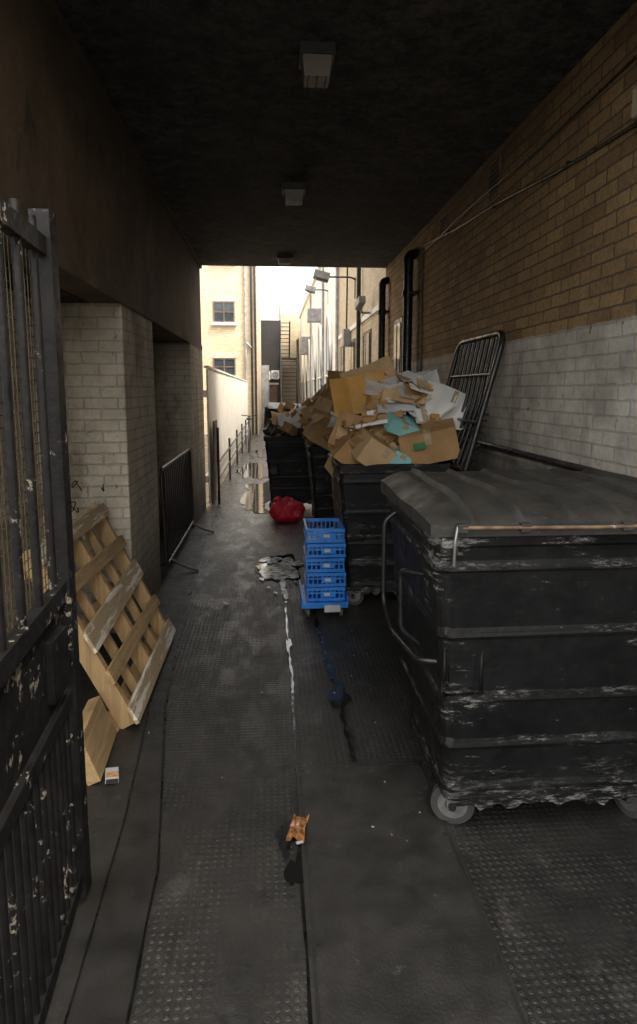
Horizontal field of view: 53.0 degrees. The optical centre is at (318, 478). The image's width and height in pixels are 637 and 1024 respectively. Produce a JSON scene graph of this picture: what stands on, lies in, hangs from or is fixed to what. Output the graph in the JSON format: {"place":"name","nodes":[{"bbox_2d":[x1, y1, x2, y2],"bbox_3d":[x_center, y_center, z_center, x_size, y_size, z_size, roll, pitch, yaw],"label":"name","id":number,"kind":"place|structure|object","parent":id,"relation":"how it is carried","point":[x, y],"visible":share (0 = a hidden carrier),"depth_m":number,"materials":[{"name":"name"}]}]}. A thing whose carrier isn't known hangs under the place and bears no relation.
{"place":"outdoors","nodes":[
{"label":"outdoors","id":0,"kind":"place"},
{"bbox_2d":[0,298,159,537],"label":"recess door frame","id":1,"kind":"object","parent":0,"point":[22,500],"visible":0.01,"depth_m":3.83,"materials":[{"name":"black metal"}]},
{"bbox_2d":[200,266,261,434],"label":"walls","id":2,"kind":"structure","parent":0,"point":[221,280],"depth_m":24.27,"materials":[{"name":"brick"}]},
{"bbox_2d":[211,296,237,377],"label":"windows","id":3,"kind":"structure","parent":2,"relation":"attached to","point":[223,310],"depth_m":24.16,"materials":[{"name":"white glass"}]},
{"bbox_2d":[243,266,257,433],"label":"drainpipes","id":4,"kind":"object","parent":2,"relation":"attached to","point":[251,331],"visible":0.58,"depth_m":24.29,"materials":[{"name":"beige metal"}]},
{"bbox_2d":[260,271,268,290],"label":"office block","id":5,"kind":"structure","parent":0,"point":[264,285],"depth_m":72.36,"materials":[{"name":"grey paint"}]},
{"bbox_2d":[260,295,305,402],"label":"brick rear wall","id":6,"kind":"structure","parent":0,"point":[290,308],"depth_m":36.13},
{"bbox_2d":[260,291,306,295],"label":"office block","id":7,"kind":"structure","parent":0,"point":[283,293],"depth_m":58.16,"materials":[{"name":"white glass"}]},
{"bbox_2d":[260,266,316,291],"label":"sky","id":8,"kind":"structure","parent":0,"point":[285,279],"materials":[{"name":"white"}]},
{"bbox_2d":[299,267,335,403],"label":"walls","id":9,"kind":"structure","parent":0,"point":[329,300],"depth_m":20.75,"materials":[{"name":"white paint"}]},
{"bbox_2d":[300,267,323,399],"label":"plant units","id":10,"kind":"object","parent":9,"relation":"attached to","point":[313,315],"visible":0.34,"depth_m":20.54,"materials":[{"name":"grey paint"}]},
{"bbox_2d":[304,285,327,293],"bbox_3d":[-0.045,-5.186,18.005,0.688,0.524,0.260,-1,8,-4],"label":"floodlight","id":11,"kind":"object","parent":9,"relation":"attached to","point":[310,289],"visible":0.99,"depth_m":17.85,"materials":[{"name":"grey paint"}]},
{"bbox_2d":[301,313,331,403],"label":"arched windows","id":12,"kind":"structure","parent":9,"relation":"attached to","point":[305,377],"depth_m":21.47,"materials":[{"name":"glass"}]},
{"bbox_2d":[335,267,385,370],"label":"brick warehouse","id":13,"kind":"structure","parent":0,"point":[361,350],"depth_m":11.56,"materials":[{"name":"beige brick"}]},
{"bbox_2d":[313,269,355,298],"bbox_3d":[0.312,-3.732,12.260,0.838,0.523,0.260,-1,8,-4],"label":"floodlight","id":14,"kind":"object","parent":13,"relation":"attached to","point":[321,276],"visible":1,"depth_m":12.12,"materials":[{"name":"grey paint"}]},
{"bbox_2d":[342,268,350,346],"bbox_3d":[0.580,-3.742,13.139,0.159,2.001,0.300,-1,8,-4],"label":"junction box","id":15,"kind":"object","parent":13,"relation":"attached to","point":[346,336],"visible":0.71,"depth_m":13.12,"materials":[{"name":"grey paint"}]},
{"bbox_2d":[338,304,378,370],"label":"windows and bands","id":16,"kind":"structure","parent":13,"relation":"in","point":[367,335],"depth_m":11.27,"materials":[{"name":"white glass"}]},
{"bbox_2d":[355,296,369,313],"bbox_3d":[0.738,-2.809,10.345,0.271,0.261,0.341,-1,8,-4],"label":"security camera","id":17,"kind":"object","parent":13,"relation":"attached to","point":[360,302],"visible":0.93,"depth_m":10.28,"materials":[{"name":"grey paint"}]},
{"bbox_2d":[128,423,636,1023],"bbox_3d":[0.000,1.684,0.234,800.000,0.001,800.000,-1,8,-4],"label":"ground","id":18,"kind":"structure","parent":0,"point":[554,885],"depth_m":2.50,"materials":[{"name":"grey concrete"}]},
{"bbox_2d":[0,288,43,635],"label":"recess back wall","id":19,"kind":"structure","parent":18,"relation":"on","point":[6,504],"depth_m":3.67,"materials":[{"name":"black metal"}]},
{"bbox_2d":[0,0,201,344],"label":"beam wall","id":20,"kind":"structure","parent":19,"relation":"on","point":[67,159],"depth_m":3.35,"materials":[{"name":"paint"}]},
{"bbox_2d":[3,261,88,302],"bbox_3d":[-1.583,-1.045,3.422,0.280,0.005,1.480,-1,8,-4],"label":"beam soffit board","id":21,"kind":"object","parent":20,"relation":"attached to","point":[66,297],"visible":0.38,"depth_m":3.70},
{"bbox_2d":[1,0,201,349],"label":"cornice","id":22,"kind":"structure","parent":20,"relation":"attached to","point":[67,265],"depth_m":3.82,"materials":[{"name":"paint"}]},
{"bbox_2d":[0,197,91,1023],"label":"iron gate","id":23,"kind":"structure","parent":18,"relation":"on","point":[45,875],"depth_m":1.71,"materials":[{"name":"metal"}]},
{"bbox_2d":[45,507,217,1023],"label":"pavement side strip","id":24,"kind":"object","parent":18,"relation":"on","point":[103,991],"visible":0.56,"depth_m":2.38,"materials":[{"name":"grey concrete"}]},
{"bbox_2d":[22,503,175,731],"bbox_3d":[-1.225,0.716,3.739,0.564,0.957,1.253,-1,8,-4],"label":"wooden pallet","id":25,"kind":"object","parent":24,"relation":"on","point":[126,702],"visible":0.83,"depth_m":3.67,"materials":[{"name":"brown wood"}]},
{"bbox_2d":[83,695,116,785],"bbox_3d":[-1.034,1.195,2.944,0.128,0.221,0.400,-1,8,-8],"label":"timber offcut","id":26,"kind":"object","parent":24,"relation":"on","point":[100,732],"visible":0.76,"depth_m":2.91,"materials":[{"name":"brown wood"}]},
{"bbox_2d":[60,303,160,632],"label":"painted brick pier","id":27,"kind":"structure","parent":24,"relation":"on","point":[109,381],"depth_m":4.34,"materials":[{"name":"white brick"}]},
{"bbox_2d":[71,480,104,512],"bbox_3d":[-1.599,0.170,4.355,0.288,0.326,0.007,-1,8,-4],"label":"graffiti tag","id":28,"kind":"object","parent":27,"relation":"attached to","point":[103,489],"visible":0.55,"depth_m":4.35,"materials":[{"name":"black paint"}]},
{"bbox_2d":[105,767,118,783],"bbox_3d":[-0.907,1.302,2.804,0.057,0.029,0.092,-3,8,-18],"label":"cigarette packet","id":29,"kind":"object","parent":24,"relation":"on","point":[111,775],"visible":1,"depth_m":2.78,"materials":[{"name":"cardboard"}]},
{"bbox_2d":[153,342,205,527],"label":"painted brick pier","id":30,"kind":"structure","parent":24,"relation":"on","point":[178,383],"depth_m":7.79,"materials":[{"name":"white brick"}]},
{"bbox_2d":[159,448,213,571],"bbox_3d":[-1.432,0.264,6.763,0.488,1.016,2.034,-1,8,-4],"label":"crowd barrier","id":31,"kind":"object","parent":24,"relation":"on","point":[169,559],"visible":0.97,"depth_m":6.49,"materials":[{"name":"black metal"}]},
{"bbox_2d":[63,436,356,1023],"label":"paving joints","id":32,"kind":"object","parent":18,"relation":"on","point":[352,742],"visible":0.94,"depth_m":2.56,"materials":[{"name":"grey concrete"}]},
{"bbox_2d":[212,420,216,503],"bbox_3d":[-1.571,-0.266,9.666,0.062,1.230,0.500,-1,8,-4],"label":"post","id":33,"kind":"object","parent":18,"relation":"on","point":[214,472],"visible":1,"depth_m":9.50,"materials":[{"name":"black metal"}]},
{"bbox_2d":[203,366,247,503],"bbox_3d":[-2.196,-1.693,17.000,0.100,2.020,15.612,-1,8,-4],"label":"board fence","id":34,"kind":"object","parent":18,"relation":"on","point":[225,394],"visible":0.88,"depth_m":12.27,"materials":[{"name":"beige paint"}]},
{"bbox_2d":[216,416,248,503],"bbox_3d":[-1.977,-1.085,16.001,0.040,1.150,13.040,-1,8,-4],"label":"guard rail","id":35,"kind":"object","parent":18,"relation":"on","point":[219,460],"visible":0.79,"depth_m":12.13,"materials":[{"name":"black metal"}]},
{"bbox_2d":[241,415,257,452],"bbox_3d":[-1.937,-1.279,17.910,0.485,1.012,1.712,-1,8,-4],"label":"post","id":36,"kind":"object","parent":18,"relation":"on","point":[249,435],"visible":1,"depth_m":17.65,"materials":[{"name":"metal"}]},
{"bbox_2d":[261,320,280,422],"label":"dark clad wall","id":37,"kind":"structure","parent":18,"relation":"on","point":[270,333],"depth_m":34.19,"materials":[{"name":"black metal"}]},
{"bbox_2d":[269,379,278,402],"bbox_3d":[-2.609,-4.418,34.568,0.900,2.550,0.090,-1,8,-4],"label":"door and signs","id":38,"kind":"structure","parent":37,"relation":"attached to","point":[272,392],"depth_m":34.53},
{"bbox_2d":[269,370,278,379],"bbox_3d":[-2.552,-5.559,34.242,0.890,0.500,0.410,-1,8,-4],"label":"air conditioner","id":39,"kind":"object","parent":37,"relation":"attached to","point":[274,374],"visible":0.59,"depth_m":34.06,"materials":[{"name":"grey paint"}]},
{"bbox_2d":[256,557,302,602],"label":"soapy puddle","id":40,"kind":"object","parent":18,"relation":"on","point":[283,569],"visible":1,"depth_m":6.03,"materials":[{"name":"white liquid"}]},
{"bbox_2d":[148,511,420,854],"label":"litter","id":41,"kind":"object","parent":18,"relation":"on","point":[263,686],"visible":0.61,"depth_m":3.63,"materials":[{"name":"grey paper"}]},
{"bbox_2d":[274,818,295,858],"bbox_3d":[-0.120,1.367,2.445,0.100,0.001,0.223,3,9,22],"label":"stain","id":42,"kind":"object","parent":18,"relation":"on","point":[281,835],"visible":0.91,"depth_m":2.43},
{"bbox_2d":[269,496,304,521],"bbox_3d":[-0.414,0.378,8.385,0.482,0.342,0.367,-1,8,-4],"label":"red plastic bag","id":43,"kind":"object","parent":18,"relation":"on","point":[286,509],"visible":1,"depth_m":8.26,"materials":[{"name":"red plastic"}]},
{"bbox_2d":[264,402,310,507],"bbox_3d":[-0.267,-0.347,9.339,1.069,1.520,1.113,-1,8,-4],"label":"wheeled waste bin","id":44,"kind":"object","parent":18,"relation":"on","point":[287,465],"visible":0.27,"depth_m":8.86,"materials":[{"name":"plastic"}]},
{"bbox_2d":[263,422,303,435],"bbox_3d":[-0.358,-0.711,9.035,0.846,0.341,0.436,1,8,4],"label":"refuse sack","id":45,"kind":"object","parent":44,"relation":"in","point":[267,429],"visible":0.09,"depth_m":8.88,"materials":[{"name":"black plastic"}]},
{"bbox_2d":[265,398,311,437],"bbox_3d":[-0.238,-0.816,9.132,1.054,0.714,0.946,-1,8,-4],"label":"cardboard waste","id":46,"kind":"object","parent":44,"relation":"in","point":[286,423],"visible":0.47,"depth_m":8.82,"materials":[{"name":"brown cardboard"}]},
{"bbox_2d":[279,304,299,403],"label":"metal staircase","id":47,"kind":"structure","parent":18,"relation":"on","point":[296,372],"depth_m":33.87,"materials":[{"name":"black metal"}]},
{"bbox_2d":[235,449,355,885],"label":"puddle","id":48,"kind":"object","parent":18,"relation":"on","point":[293,870],"visible":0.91,"depth_m":4.71,"materials":[{"name":"black liquid"}]},
{"bbox_2d":[305,442,334,527],"bbox_3d":[0.354,0.100,7.708,1.006,1.083,0.878,-1,8,-4],"label":"wheeled waste bin","id":49,"kind":"object","parent":18,"relation":"on","point":[320,486],"visible":0.33,"depth_m":7.30,"materials":[{"name":"plastic"}]},
{"bbox_2d":[298,369,350,450],"bbox_3d":[0.283,-0.745,7.515,1.035,1.063,1.046,-2,8,-16],"label":"cardboard waste","id":50,"kind":"object","parent":49,"relation":"in","point":[318,413],"visible":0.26,"depth_m":7.10,"materials":[{"name":"brown cardboard"}]},
{"bbox_2d":[299,579,347,616],"bbox_3d":[0.032,0.936,5.003,0.350,0.170,0.476,-1,8,-4],"label":"crate dolly","id":51,"kind":"object","parent":18,"relation":"on","point":[329,606],"visible":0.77,"depth_m":4.78,"materials":[{"name":"blue plastic"}]},
{"bbox_2d":[304,573,344,600],"bbox_3d":[0.041,0.841,4.995,0.290,0.105,0.407,-1,8,-4],"label":"blue plastic crate","id":52,"kind":"object","parent":51,"relation":"on","point":[331,593],"visible":0.61,"depth_m":4.80,"materials":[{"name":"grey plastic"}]},
{"bbox_2d":[305,570,345,586],"bbox_3d":[0.047,0.730,4.981,0.290,0.105,0.407,-1,8,-4],"label":"blue plastic crate","id":53,"kind":"object","parent":52,"relation":"on","point":[319,579],"visible":0.56,"depth_m":4.79,"materials":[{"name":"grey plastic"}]},
{"bbox_2d":[303,546,344,571],"bbox_3d":[0.037,0.619,4.964,0.290,0.105,0.407,-1,8,-4],"label":"blue plastic crate","id":54,"kind":"object","parent":53,"relation":"on","point":[329,564],"visible":0.75,"depth_m":4.77,"materials":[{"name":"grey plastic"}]},
{"bbox_2d":[304,541,345,557],"bbox_3d":[0.045,0.508,4.950,0.290,0.105,0.407,-1,8,-4],"label":"blue plastic crate","id":55,"kind":"object","parent":54,"relation":"on","point":[317,550],"visible":0.62,"depth_m":4.76,"materials":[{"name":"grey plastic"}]},
{"bbox_2d":[303,518,344,542],"bbox_3d":[0.038,0.397,4.934,0.290,0.105,0.407,-1,8,-4],"label":"blue plastic crate","id":56,"kind":"object","parent":55,"relation":"on","point":[324,535],"visible":1,"depth_m":4.75,"materials":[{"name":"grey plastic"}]},
{"bbox_2d":[296,760,529,1023],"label":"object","id":57,"kind":"object","parent":18,"relation":"on","point":[397,933],"visible":1,"depth_m":2.09,"materials":[{"name":"grey metal"}]},
{"bbox_2d":[286,814,308,843],"bbox_3d":[-0.081,1.349,2.461,0.070,0.022,0.166,1,8,7],"label":"crumpled wrapper","id":58,"kind":"object","parent":57,"relation":"on","point":[297,828],"visible":1,"depth_m":2.46,"materials":[{"name":"orange paper"}]},
{"bbox_2d":[327,330,505,605],"bbox_3d":[0.692,-0.062,5.101,1.144,2.121,1.277,-1,8,-4],"label":"wheeled waste bin","id":59,"kind":"object","parent":18,"relation":"on","point":[362,508],"visible":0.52,"depth_m":4.87,"materials":[{"name":"plastic"}]},
{"bbox_2d":[324,355,472,477],"bbox_3d":[0.623,-0.436,5.217,1.140,1.144,1.117,-1,8,-4],"label":"cardboard waste","id":60,"kind":"object","parent":59,"relation":"in","point":[385,413],"visible":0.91,"depth_m":4.89,"materials":[{"name":"brown cardboard"}]},
{"bbox_2d":[381,467,636,823],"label":"wheeled waste bin","id":61,"kind":"object","parent":18,"relation":"on","point":[516,596],"visible":1,"depth_m":2.37,"materials":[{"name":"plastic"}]},
{"bbox_2d":[385,1,636,477],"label":"brick wall","id":62,"kind":"structure","parent":18,"relation":"on","point":[542,275],"depth_m":3.71,"materials":[{"name":"brown brick"}]},
{"bbox_2d":[55,0,636,267],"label":"ceiling","id":63,"kind":"structure","parent":62,"relation":"on","point":[387,143],"depth_m":3.86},
{"bbox_2d":[202,265,358,267],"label":"end fascia","id":64,"kind":"structure","parent":63,"relation":"attached to","point":[285,266],"depth_m":9.02,"materials":[{"name":"grey paint"}]},
{"bbox_2d":[277,254,291,265],"bbox_3d":[-0.440,-2.843,8.279,0.200,0.124,0.200,-1,8,-4],"label":"ceiling lamp","id":65,"kind":"object","parent":63,"relation":"attached to","point":[284,259],"visible":1,"depth_m":8.20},
{"bbox_2d":[282,182,305,205],"bbox_3d":[-0.212,-2.438,5.467,0.200,0.154,0.200,-1,8,-4],"label":"ceiling lamp","id":66,"kind":"object","parent":63,"relation":"attached to","point":[293,193],"visible":1,"depth_m":5.39,"materials":[{"name":"white plastic"}]},
{"bbox_2d":[298,41,335,89],"bbox_3d":[-0.011,-2.131,3.297,0.180,0.164,0.180,-1,8,-4],"label":"ceiling lamp","id":67,"kind":"object","parent":63,"relation":"attached to","point":[315,61],"visible":1,"depth_m":3.23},
{"bbox_2d":[377,276,389,358],"bbox_3d":[0.958,-1.209,9.115,0.266,3.290,0.200,-1,8,-4],"label":"downpipe","id":68,"kind":"object","parent":62,"relation":"attached to","point":[382,311],"visible":0.49,"depth_m":8.92,"materials":[{"name":"black metal"}]},
{"bbox_2d":[393,317,402,373],"bbox_3d":[1.011,-1.568,8.209,0.080,0.950,0.600,-1,8,-4],"label":"barred window","id":69,"kind":"structure","parent":62,"relation":"attached to","point":[398,332],"depth_m":8.08,"materials":[{"name":"grey glass"}]},
{"bbox_2d":[402,249,417,371],"bbox_3d":[1.081,-0.972,7.386,0.276,3.295,0.200,-1,8,-4],"label":"downpipe","id":70,"kind":"object","parent":62,"relation":"attached to","point":[408,292],"visible":0.54,"depth_m":7.21,"materials":[{"name":"black metal"}]},
{"bbox_2d":[439,212,447,244],"bbox_3d":[1.188,-2.376,6.060,0.024,0.240,0.250,-1,8,-4],"label":"wall vent","id":71,"kind":"object","parent":62,"relation":"in","point":[443,221],"depth_m":6.06,"materials":[{"name":"brown metal"}]},
{"bbox_2d":[487,154,501,202],"bbox_3d":[1.290,-2.193,4.676,0.024,0.260,0.250,-1,8,-4],"label":"wall vent","id":72,"kind":"object","parent":62,"relation":"in","point":[494,172],"depth_m":4.67,"materials":[{"name":"brown metal"}]},
{"bbox_2d":[462,443,569,470],"bbox_3d":[1.239,-0.308,5.516,0.018,0.025,7.900,-1,8,-4],"label":"wall ledge","id":73,"kind":"object","parent":62,"relation":"attached to","point":[530,462],"depth_m":4.22,"materials":[{"name":"black brick"}]},
{"bbox_2d":[415,54,636,371],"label":"wall cable","id":74,"kind":"object","parent":62,"relation":"attached to","point":[568,164],"depth_m":3.90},
{"bbox_2d":[459,438,613,472],"bbox_3d":[1.220,-0.350,5.508,0.044,0.042,7.200,-1,8,-4],"label":"wall conduit","id":75,"kind":"object","parent":62,"relation":"attached to","point":[567,465],"depth_m":3.86,"materials":[{"name":"grey metal"}]},
{"bbox_2d":[631,87,636,118],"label":"wall lamp","id":76,"kind":"object","parent":62,"relation":"attached to","point":[634,108],"visible":1,"depth_m":2.73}
]}

